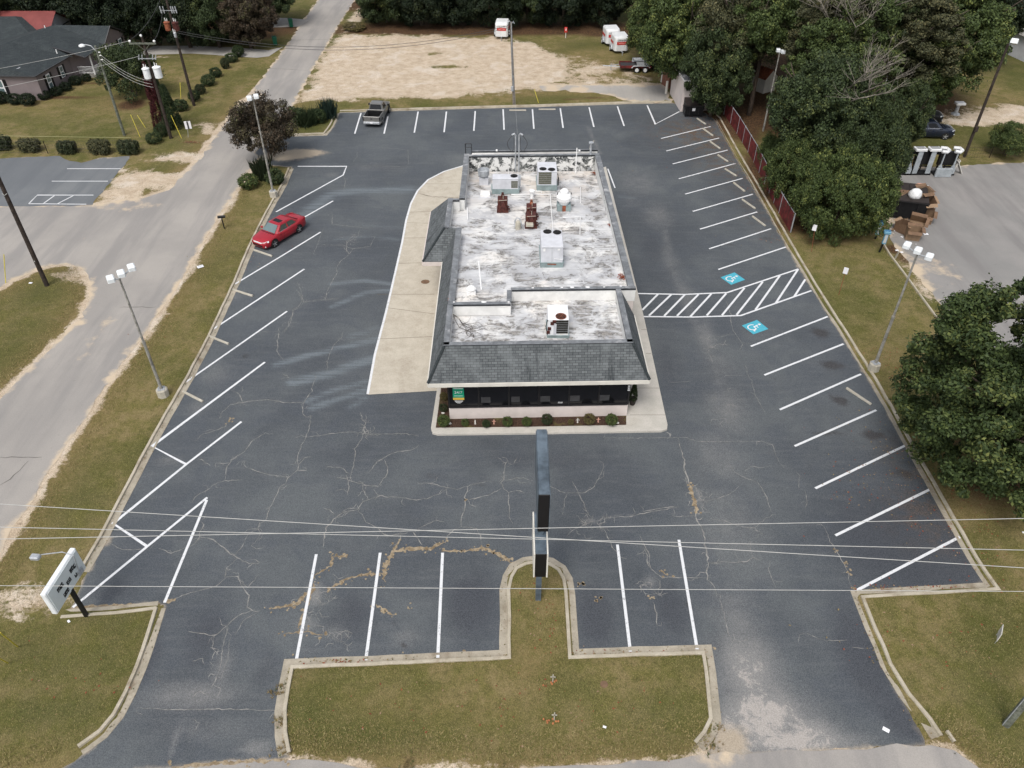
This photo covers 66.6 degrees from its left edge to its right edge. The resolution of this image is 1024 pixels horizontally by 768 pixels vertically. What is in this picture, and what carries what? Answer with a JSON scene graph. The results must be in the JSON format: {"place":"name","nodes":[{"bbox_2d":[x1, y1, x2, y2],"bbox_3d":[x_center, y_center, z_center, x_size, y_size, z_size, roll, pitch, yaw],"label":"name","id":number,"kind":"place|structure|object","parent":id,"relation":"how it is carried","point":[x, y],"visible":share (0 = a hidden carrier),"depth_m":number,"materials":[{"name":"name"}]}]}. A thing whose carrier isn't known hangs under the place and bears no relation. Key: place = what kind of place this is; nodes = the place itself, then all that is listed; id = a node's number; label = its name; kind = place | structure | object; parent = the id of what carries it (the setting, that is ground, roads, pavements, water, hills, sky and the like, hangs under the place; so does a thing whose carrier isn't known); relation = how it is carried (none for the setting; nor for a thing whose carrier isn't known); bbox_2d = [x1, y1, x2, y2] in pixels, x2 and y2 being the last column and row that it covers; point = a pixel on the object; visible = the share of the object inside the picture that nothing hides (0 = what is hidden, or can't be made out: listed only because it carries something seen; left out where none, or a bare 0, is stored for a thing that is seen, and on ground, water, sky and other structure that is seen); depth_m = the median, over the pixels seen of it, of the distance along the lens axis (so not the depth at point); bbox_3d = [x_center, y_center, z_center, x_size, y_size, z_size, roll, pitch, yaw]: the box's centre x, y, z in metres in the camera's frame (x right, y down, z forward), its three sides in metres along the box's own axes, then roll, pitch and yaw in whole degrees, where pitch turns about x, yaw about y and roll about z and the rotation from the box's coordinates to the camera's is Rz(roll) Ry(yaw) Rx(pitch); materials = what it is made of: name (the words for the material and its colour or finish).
{"place":"outdoors","nodes":[
{"label":"outdoors","id":0,"kind":"place"},
{"bbox_2d":[0,0,354,553],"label":"side road","id":1,"kind":"structure","parent":0,"point":[48,398],"depth_m":61.23,"materials":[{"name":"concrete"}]},
{"bbox_2d":[141,46,281,57],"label":"driveway","id":2,"kind":"structure","parent":0,"point":[208,50],"depth_m":101.08,"materials":[{"name":"concrete"}]},
{"bbox_2d":[3,527,1010,549],"bbox_3d":[-9.892,5.705,29.917,79.094,0.027,0.025,1,40,1],"label":"overhead wire","id":3,"kind":"object","parent":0,"point":[516,538],"visible":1,"depth_m":29.69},
{"bbox_2d":[0,0,1023,767],"bbox_3d":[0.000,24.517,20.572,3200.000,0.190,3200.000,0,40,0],"label":"ground","id":4,"kind":"structure","parent":0,"point":[442,72],"depth_m":43.32,"materials":[{"name":"plant"}]},
{"bbox_2d":[0,177,48,286],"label":"utility pole","id":5,"kind":"object","parent":4,"relation":"on","point":[26,239],"visible":1,"depth_m":55.62,"materials":[{"name":"brown wood"}]},
{"bbox_2d":[14,137,41,152],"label":"shrub","id":6,"kind":"object","parent":4,"relation":"on","point":[28,146],"visible":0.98,"depth_m":76.40,"materials":[{"name":"green plant"}]},
{"bbox_2d":[0,16,68,39],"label":"grey roofed house","id":7,"kind":"structure","parent":4,"relation":"on","point":[10,26],"depth_m":96.40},
{"bbox_2d":[0,11,72,29],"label":"red roofed house","id":8,"kind":"structure","parent":4,"relation":"on","point":[36,20],"depth_m":98.00,"materials":[{"name":"metal"}]},
{"bbox_2d":[0,0,76,16],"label":"tree","id":9,"kind":"object","parent":4,"relation":"on","point":[26,4],"visible":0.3,"depth_m":98.56,"materials":[{"name":"green plant"}]},
{"bbox_2d":[29,548,88,616],"bbox_3d":[-20.077,9.384,35.465,1.733,4.030,2.222,-23,45,-25],"label":"reader board sign","id":10,"kind":"object","parent":4,"relation":"on","point":[58,589],"visible":1,"depth_m":34.71,"materials":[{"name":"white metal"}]},
{"bbox_2d":[0,25,126,99],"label":"mauve house","id":11,"kind":"structure","parent":4,"relation":"on","point":[48,43],"depth_m":90.50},
{"bbox_2d":[0,156,129,206],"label":"neighbour parking lot","id":12,"kind":"structure","parent":4,"relation":"on","point":[46,181],"depth_m":72.38,"materials":[{"name":"asphalt"}]},
{"bbox_2d":[30,0,100,24],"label":"tree","id":13,"kind":"object","parent":4,"relation":"on","point":[65,7],"visible":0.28,"depth_m":98.18,"materials":[{"name":"green plant"}]},
{"bbox_2d":[85,138,110,154],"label":"shrub","id":14,"kind":"object","parent":4,"relation":"on","point":[94,146],"visible":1,"depth_m":75.89,"materials":[{"name":"green plant"}]},
{"bbox_2d":[79,44,125,135],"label":"light pole","id":15,"kind":"object","parent":4,"relation":"on","point":[110,92],"visible":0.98,"depth_m":76.81,"materials":[{"name":"grey metal"}]},
{"bbox_2d":[60,601,157,617],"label":"kerb","id":16,"kind":"structure","parent":4,"relation":"on","point":[153,603],"depth_m":36.95,"materials":[{"name":"concrete"}]},
{"bbox_2d":[69,0,150,45],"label":"tree","id":17,"kind":"object","parent":4,"relation":"on","point":[107,15],"visible":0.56,"depth_m":97.02,"materials":[{"name":"green plant"}]},
{"bbox_2d":[77,607,165,754],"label":"kerb","id":18,"kind":"structure","parent":4,"relation":"on","point":[136,676],"depth_m":34.06,"materials":[{"name":"concrete"}]},
{"bbox_2d":[115,139,139,155],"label":"shrub","id":19,"kind":"object","parent":4,"relation":"on","point":[129,145],"visible":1,"depth_m":75.99,"materials":[{"name":"green plant"}]},
{"bbox_2d":[92,37,165,103],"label":"tree","id":20,"kind":"object","parent":4,"relation":"on","point":[115,53],"visible":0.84,"depth_m":85.37,"materials":[{"name":"green plant"}]},
{"bbox_2d":[106,263,168,398],"bbox_3d":[-21.687,-2.812,46.223,0.833,8.985,1.955,21,44,23],"label":"lamp pole","id":21,"kind":"object","parent":4,"relation":"on","point":[162,392],"visible":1,"depth_m":45.36,"materials":[{"name":"metal"}]},
{"bbox_2d":[128,34,172,138],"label":"utility pole","id":22,"kind":"object","parent":4,"relation":"on","point":[156,70],"visible":1,"depth_m":74.89,"materials":[{"name":"brown wood"}]},
{"bbox_2d":[112,0,189,44],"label":"tree","id":23,"kind":"object","parent":4,"relation":"on","point":[130,5],"visible":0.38,"depth_m":97.72,"materials":[{"name":"green plant"}]},
{"bbox_2d":[141,61,166,128],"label":"cone shrub","id":24,"kind":"object","parent":4,"relation":"on","point":[151,93],"visible":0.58,"depth_m":79.29,"materials":[{"name":"red plant"}]},
{"bbox_2d":[159,84,183,129],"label":"cone shrub","id":25,"kind":"object","parent":4,"relation":"on","point":[165,95],"visible":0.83,"depth_m":79.94,"materials":[{"name":"green plant"}]},
{"bbox_2d":[134,0,218,47],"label":"tree","id":26,"kind":"object","parent":4,"relation":"on","point":[180,19],"visible":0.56,"depth_m":96.90,"materials":[{"name":"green plant"}]},
{"bbox_2d":[159,0,195,105],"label":"utility pole","id":27,"kind":"object","parent":4,"relation":"on","point":[175,25],"visible":1,"depth_m":80.96,"materials":[{"name":"brown wood"}]},
{"bbox_2d":[83,168,292,571],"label":"kerb","id":28,"kind":"structure","parent":4,"relation":"on","point":[113,517],"depth_m":48.09,"materials":[{"name":"concrete"}]},
{"bbox_2d":[183,0,243,47],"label":"tree","id":29,"kind":"object","parent":4,"relation":"on","point":[203,18],"visible":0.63,"depth_m":96.71,"materials":[{"name":"green plant"}]},
{"bbox_2d":[212,0,279,48],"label":"tree","id":30,"kind":"object","parent":4,"relation":"on","point":[255,19],"visible":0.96,"depth_m":97.92,"materials":[{"name":"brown plant"}]},
{"bbox_2d":[246,153,273,181],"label":"spiky shrub","id":31,"kind":"object","parent":4,"relation":"on","point":[258,169],"visible":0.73,"depth_m":71.42,"materials":[{"name":"green plant"}]},
{"bbox_2d":[221,87,298,161],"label":"tree","id":32,"kind":"object","parent":4,"relation":"on","point":[276,128],"visible":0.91,"depth_m":72.03,"materials":[{"name":"brown plant"}]},
{"bbox_2d":[246,94,277,197],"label":"lamp pole","id":33,"kind":"object","parent":4,"relation":"on","point":[272,193],"visible":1,"depth_m":66.96,"materials":[{"name":"metal"}]},
{"bbox_2d":[293,104,318,129],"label":"spiky shrub","id":34,"kind":"object","parent":4,"relation":"on","point":[308,120],"visible":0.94,"depth_m":81.21,"materials":[{"name":"green plant"}]},
{"bbox_2d":[314,96,337,120],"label":"spiky shrub","id":35,"kind":"object","parent":4,"relation":"on","point":[328,107],"visible":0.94,"depth_m":82.83,"materials":[{"name":"teal plant"}]},
{"bbox_2d":[355,0,406,22],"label":"tree","id":36,"kind":"object","parent":4,"relation":"on","point":[385,11],"visible":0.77,"depth_m":107.34,"materials":[{"name":"green plant"}]},
{"bbox_2d":[368,166,462,394],"bbox_3d":[-6.169,-10.144,61.811,7.563,0.007,33.624,0,40,0],"label":"drive through pad","id":37,"kind":"object","parent":4,"relation":"on","point":[402,360],"visible":0.48,"depth_m":56.21,"materials":[{"name":"concrete"}]},
{"bbox_2d":[389,0,454,26],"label":"tree","id":38,"kind":"object","parent":4,"relation":"on","point":[413,10],"visible":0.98,"depth_m":105.67,"materials":[{"name":"green plant"}]},
{"bbox_2d":[429,0,472,25],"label":"tree","id":39,"kind":"object","parent":4,"relation":"on","point":[457,8],"visible":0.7,"depth_m":107.01,"materials":[{"name":"green plant"}]},
{"bbox_2d":[464,0,525,27],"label":"tree","id":40,"kind":"object","parent":4,"relation":"on","point":[479,9],"visible":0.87,"depth_m":106.25,"materials":[{"name":"green plant"}]},
{"bbox_2d":[274,556,721,756],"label":"kerb","id":41,"kind":"structure","parent":4,"relation":"on","point":[714,712],"depth_m":35.08,"materials":[{"name":"concrete"}]},
{"bbox_2d":[340,100,670,112],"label":"kerb","id":42,"kind":"structure","parent":4,"relation":"on","point":[523,106],"depth_m":86.34,"materials":[{"name":"concrete"}]},
{"bbox_2d":[0,181,1023,767],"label":"grass","id":43,"kind":"structure","parent":4,"relation":"on","point":[534,735],"depth_m":33.96,"materials":[{"name":"plant"}]},
{"bbox_2d":[12,117,1023,761],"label":"fallen leaves","id":44,"kind":"object","parent":4,"relation":"on","point":[636,651],"visible":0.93,"depth_m":37.29,"materials":[{"name":"brown plant"}]},
{"bbox_2d":[63,102,982,767],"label":"parking lot","id":45,"kind":"structure","parent":4,"relation":"on","point":[285,422],"depth_m":42.86,"materials":[{"name":"asphalt"}]},
{"bbox_2d":[252,212,305,248],"bbox_3d":[-19.059,-12.687,63.729,2.200,1.470,4.850,21,45,24],"label":"parked car","id":46,"kind":"object","parent":45,"relation":"on","point":[273,232],"visible":1,"depth_m":63.04,"materials":[{"name":"red paint"}]},
{"bbox_2d":[362,100,389,123],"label":"pickup truck","id":47,"kind":"object","parent":45,"relation":"on","point":[376,111],"visible":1,"depth_m":82.63,"materials":[{"name":"silver metal"}]},
{"bbox_2d":[85,193,955,767],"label":"kerb weeds","id":48,"kind":"object","parent":45,"relation":"on","point":[435,657],"visible":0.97,"depth_m":32.66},
{"bbox_2d":[683,97,704,116],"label":"dumpster","id":49,"kind":"object","parent":45,"relation":"on","point":[692,108],"visible":0.93,"depth_m":83.50,"materials":[{"name":"black metal"}]},
{"bbox_2d":[498,0,556,23],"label":"tree","id":50,"kind":"object","parent":4,"relation":"on","point":[528,13],"visible":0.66,"depth_m":108.20,"materials":[{"name":"green plant"}]},
{"bbox_2d":[532,429,550,600],"bbox_3d":[1.250,6.676,34.536,0.640,9.372,3.670,0,40,0],"label":"pylon sign","id":51,"kind":"object","parent":4,"relation":"on","point":[540,519],"visible":1,"depth_m":32.18,"materials":[{"name":"black metal"}]},
{"bbox_2d":[531,0,595,26],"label":"tree","id":52,"kind":"object","parent":4,"relation":"on","point":[569,12],"visible":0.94,"depth_m":106.85,"materials":[{"name":"green plant"}]},
{"bbox_2d":[538,84,672,102],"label":"concrete apron","id":53,"kind":"object","parent":4,"relation":"on","point":[629,92],"visible":0.98,"depth_m":90.06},
{"bbox_2d":[582,0,631,28],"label":"tree","id":54,"kind":"object","parent":4,"relation":"on","point":[609,8],"visible":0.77,"depth_m":106.85,"materials":[{"name":"green plant"}]},
{"bbox_2d":[609,31,628,55],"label":"cargo trailer","id":55,"kind":"object","parent":4,"relation":"on","point":[618,39],"visible":0.89,"depth_m":99.59,"materials":[{"name":"white paint"}]},
{"bbox_2d":[603,58,650,72],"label":"utility trailer","id":56,"kind":"object","parent":4,"relation":"on","point":[636,64],"visible":0.94,"depth_m":94.59,"materials":[{"name":"metal"}]},
{"bbox_2d":[624,0,648,54],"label":"tree","id":57,"kind":"object","parent":4,"relation":"on","point":[631,24],"visible":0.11,"depth_m":94.41,"materials":[{"name":"green plant"}]},
{"bbox_2d":[631,0,724,79],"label":"tree","id":58,"kind":"object","parent":4,"relation":"on","point":[662,28],"visible":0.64,"depth_m":82.40,"materials":[{"name":"green plant"}]},
{"bbox_2d":[670,66,718,111],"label":"pinkish shed","id":59,"kind":"structure","parent":4,"relation":"on","point":[679,93],"depth_m":85.14,"materials":[{"name":"paint"}]},
{"bbox_2d":[676,17,757,116],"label":"tree","id":60,"kind":"object","parent":4,"relation":"on","point":[711,72],"visible":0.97,"depth_m":79.33,"materials":[{"name":"green plant"}]},
{"bbox_2d":[692,0,791,108],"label":"tree","id":61,"kind":"object","parent":4,"relation":"on","point":[715,12],"visible":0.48,"depth_m":77.16,"materials":[{"name":"green plant"}]},
{"bbox_2d":[724,101,795,232],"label":"red fence","id":62,"kind":"object","parent":4,"relation":"on","point":[786,212],"visible":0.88,"depth_m":74.12,"materials":[{"name":"metal"}]},
{"bbox_2d":[751,66,777,93],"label":"red shed","id":63,"kind":"structure","parent":4,"relation":"on","point":[765,79],"depth_m":88.88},
{"bbox_2d":[725,0,807,115],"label":"tree","id":64,"kind":"object","parent":4,"relation":"on","point":[769,32],"visible":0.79,"depth_m":75.82,"materials":[{"name":"green plant"}]},
{"bbox_2d":[756,131,793,163],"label":"tree","id":65,"kind":"object","parent":4,"relation":"on","point":[769,140],"visible":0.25,"depth_m":72.07,"materials":[{"name":"green plant"}]},
{"bbox_2d":[757,131,840,203],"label":"tree","id":66,"kind":"object","parent":4,"relation":"on","point":[782,174],"visible":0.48,"depth_m":66.27,"materials":[{"name":"green plant"}]},
{"bbox_2d":[779,3,889,133],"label":"tree","id":67,"kind":"object","parent":4,"relation":"on","point":[840,28],"visible":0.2,"depth_m":68.56,"materials":[{"name":"green plant"}]},
{"bbox_2d":[765,31,920,153],"bbox_3d":[27.917,-23.171,66.263,9.988,14.844,12.592,-20,44,-22],"label":"tree","id":68,"kind":"object","parent":4,"relation":"on","point":[827,86],"visible":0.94,"depth_m":64.49,"materials":[{"name":"green plant"}]},
{"bbox_2d":[787,140,903,246],"bbox_3d":[26.672,-15.558,62.696,8.896,7.615,8.726,0,40,0],"label":"tree","id":69,"kind":"object","parent":4,"relation":"on","point":[853,199],"visible":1,"depth_m":60.81,"materials":[{"name":"green plant"}]},
{"bbox_2d":[781,0,910,70],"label":"tree","id":70,"kind":"object","parent":4,"relation":"on","point":[806,8],"visible":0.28,"depth_m":70.82,"materials":[{"name":"green plant"}]},
{"bbox_2d":[787,0,909,84],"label":"tree","id":71,"kind":"object","parent":4,"relation":"on","point":[889,13],"visible":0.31,"depth_m":69.01,"materials":[{"name":"green plant"}]},
{"bbox_2d":[714,111,1000,738],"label":"kerb","id":72,"kind":"structure","parent":4,"relation":"on","point":[934,730],"depth_m":39.13,"materials":[{"name":"concrete"}]},
{"bbox_2d":[812,96,916,188],"bbox_3d":[30.240,-20.025,66.865,8.792,9.189,8.654,0,40,0],"label":"tree","id":73,"kind":"object","parent":4,"relation":"on","point":[885,136],"visible":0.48,"depth_m":64.06,"materials":[{"name":"green plant"}]},
{"bbox_2d":[868,241,933,372],"bbox_3d":[23.507,-4.351,48.018,0.767,9.035,2.066,-19,44,-21],"label":"lamp pole","id":74,"kind":"object","parent":4,"relation":"on","point":[874,366],"visible":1,"depth_m":47.38,"materials":[{"name":"metal"}]},
{"bbox_2d":[874,0,932,66],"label":"tree","id":75,"kind":"object","parent":4,"relation":"on","point":[910,11],"visible":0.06,"depth_m":72.50,"materials":[{"name":"green plant"}]},
{"bbox_2d":[879,77,936,141],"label":"tree","id":76,"kind":"object","parent":4,"relation":"on","point":[920,108],"visible":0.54,"depth_m":71.62,"materials":[{"name":"green plant"}]},
{"bbox_2d":[877,0,972,88],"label":"tree","id":77,"kind":"object","parent":4,"relation":"on","point":[945,10],"visible":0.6,"depth_m":71.87,"materials":[{"name":"green plant"}]},
{"bbox_2d":[887,3,980,110],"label":"tree","id":78,"kind":"object","parent":4,"relation":"on","point":[938,82],"visible":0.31,"depth_m":74.36,"materials":[{"name":"green plant"}]},
{"bbox_2d":[918,118,954,139],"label":"parked car","id":79,"kind":"object","parent":4,"relation":"on","point":[934,128],"visible":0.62,"depth_m":78.79,"materials":[{"name":"blue paint"}]},
{"bbox_2d":[889,273,1023,521],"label":"tree","id":80,"kind":"object","parent":4,"relation":"on","point":[963,335],"visible":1,"depth_m":38.37,"materials":[{"name":"green plant"}]},
{"bbox_2d":[929,0,1022,103],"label":"tree","id":81,"kind":"object","parent":4,"relation":"on","point":[996,31],"visible":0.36,"depth_m":76.56,"materials":[{"name":"green plant"}]},
{"bbox_2d":[963,38,1018,156],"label":"light pole","id":82,"kind":"object","parent":4,"relation":"on","point":[1014,41],"visible":1,"depth_m":72.27,"materials":[{"name":"brown wood"}]},
{"bbox_2d":[972,0,1023,39],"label":"tree","id":83,"kind":"object","parent":4,"relation":"on","point":[1018,21],"visible":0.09,"depth_m":89.05,"materials":[{"name":"green plant"}]},
{"bbox_2d":[985,120,1023,156],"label":"bush","id":84,"kind":"object","parent":4,"relation":"on","point":[1009,136],"visible":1,"depth_m":74.39,"materials":[{"name":"green plant"}]},
{"bbox_2d":[1002,697,1023,727],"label":"utility pole","id":85,"kind":"object","parent":4,"relation":"on","point":[1015,713],"visible":1,"depth_m":31.96,"materials":[{"name":"grey wood"}]},
{"bbox_2d":[2,504,1022,567],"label":"overhead wire","id":86,"kind":"object","parent":85,"relation":"attached to","point":[517,536],"visible":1,"depth_m":29.01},
{"bbox_2d":[1008,32,1023,61],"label":"grey side house","id":87,"kind":"structure","parent":4,"relation":"on","point":[1017,50],"depth_m":98.22,"materials":[{"name":"metal"}]},
{"bbox_2d":[0,585,1023,591],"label":"overhead wire","id":88,"kind":"object","parent":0,"point":[517,588],"visible":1,"depth_m":30.10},
{"bbox_2d":[12,518,1023,538],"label":"overhead wire","id":89,"kind":"object","parent":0,"point":[513,528],"visible":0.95,"depth_m":29.68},
{"bbox_2d":[431,167,667,435],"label":"sidewalk","id":90,"kind":"structure","parent":0,"point":[646,413],"depth_m":47.08,"materials":[{"name":"concrete"}]},
{"bbox_2d":[436,388,625,427],"bbox_3d":[1.210,1.422,47.843,11.499,0.001,3.666,0,40,0],"label":"planting bed","id":91,"kind":"object","parent":90,"relation":"on","point":[557,421],"visible":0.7,"depth_m":46.85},
{"bbox_2d":[422,133,650,418],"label":"restaurant building","id":92,"kind":"structure","parent":90,"relation":"on","point":[496,352],"depth_m":48.26,"materials":[{"name":"paint"}]},
{"bbox_2d":[491,174,520,193],"bbox_3d":[-0.461,-15.474,60.242,2.280,1.301,0.902,0,40,0],"label":"rooftop air conditioner","id":93,"kind":"object","parent":92,"relation":"on","point":[507,183],"visible":1,"depth_m":59.89,"materials":[{"name":"metal"}]},
{"bbox_2d":[447,384,630,407],"bbox_3d":[1.595,0.457,45.827,10.742,2.265,0.379,0,40,0],"label":"window","id":94,"kind":"structure","parent":92,"relation":"in","point":[566,395],"depth_m":46.10,"materials":[{"name":"black glass"}]},
{"bbox_2d":[536,162,558,190],"bbox_3d":[2.761,-16.253,60.947,1.743,1.651,1.849,0,40,0],"label":"rooftop air conditioner","id":95,"kind":"object","parent":92,"relation":"on","point":[546,176],"visible":1,"depth_m":60.36,"materials":[{"name":"metal"}]},
{"bbox_2d":[539,229,563,267],"bbox_3d":[2.605,-8.898,51.331,1.591,1.651,2.361,0,40,0],"label":"rooftop air conditioner","id":96,"kind":"object","parent":92,"relation":"on","point":[551,249],"visible":1,"depth_m":50.65,"materials":[{"name":"metal"}]},
{"bbox_2d":[545,305,568,337],"bbox_3d":[2.643,-3.709,45.840,1.404,1.351,1.662,0,40,0],"label":"rooftop air conditioner","id":97,"kind":"object","parent":92,"relation":"on","point":[557,323],"visible":1,"depth_m":45.33,"materials":[{"name":"metal"}]},
{"bbox_2d":[556,188,571,210],"bbox_3d":[3.849,-13.665,57.653,1.160,1.650,1.160,0,40,0],"label":"centrifugal exhaust vent","id":98,"kind":"object","parent":92,"relation":"on","point":[564,196],"visible":1,"depth_m":57.29,"materials":[{"name":"white metal"}]},
{"bbox_2d":[171,743,977,767],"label":"front road","id":99,"kind":"structure","parent":0,"point":[896,755],"depth_m":31.56,"materials":[{"name":"asphalt"}]},
{"bbox_2d":[886,162,1023,346],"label":"yard pavement","id":100,"kind":"structure","parent":0,"point":[975,230],"depth_m":64.63,"materials":[{"name":"concrete"}]},
{"bbox_2d":[884,182,929,217],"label":"dumpster","id":101,"kind":"object","parent":100,"relation":"on","point":[907,206],"visible":0.45,"depth_m":65.65,"materials":[{"name":"black metal"}]},
{"bbox_2d":[904,222,925,240],"bbox_3d":[32.867,-12.274,63.586,1.360,1.045,1.360,10,51,11],"label":"cardboard box","id":102,"kind":"object","parent":100,"relation":"on","point":[915,231],"visible":1,"depth_m":63.57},
{"bbox_2d":[910,146,941,174],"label":"tow dolly","id":103,"kind":"object","parent":100,"relation":"on","point":[925,157],"visible":0.96,"depth_m":72.22,"materials":[{"name":"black metal"}]},
{"bbox_2d":[930,146,963,176],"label":"tow dolly","id":104,"kind":"object","parent":100,"relation":"on","point":[947,156],"visible":0.96,"depth_m":72.28,"materials":[{"name":"white metal"}]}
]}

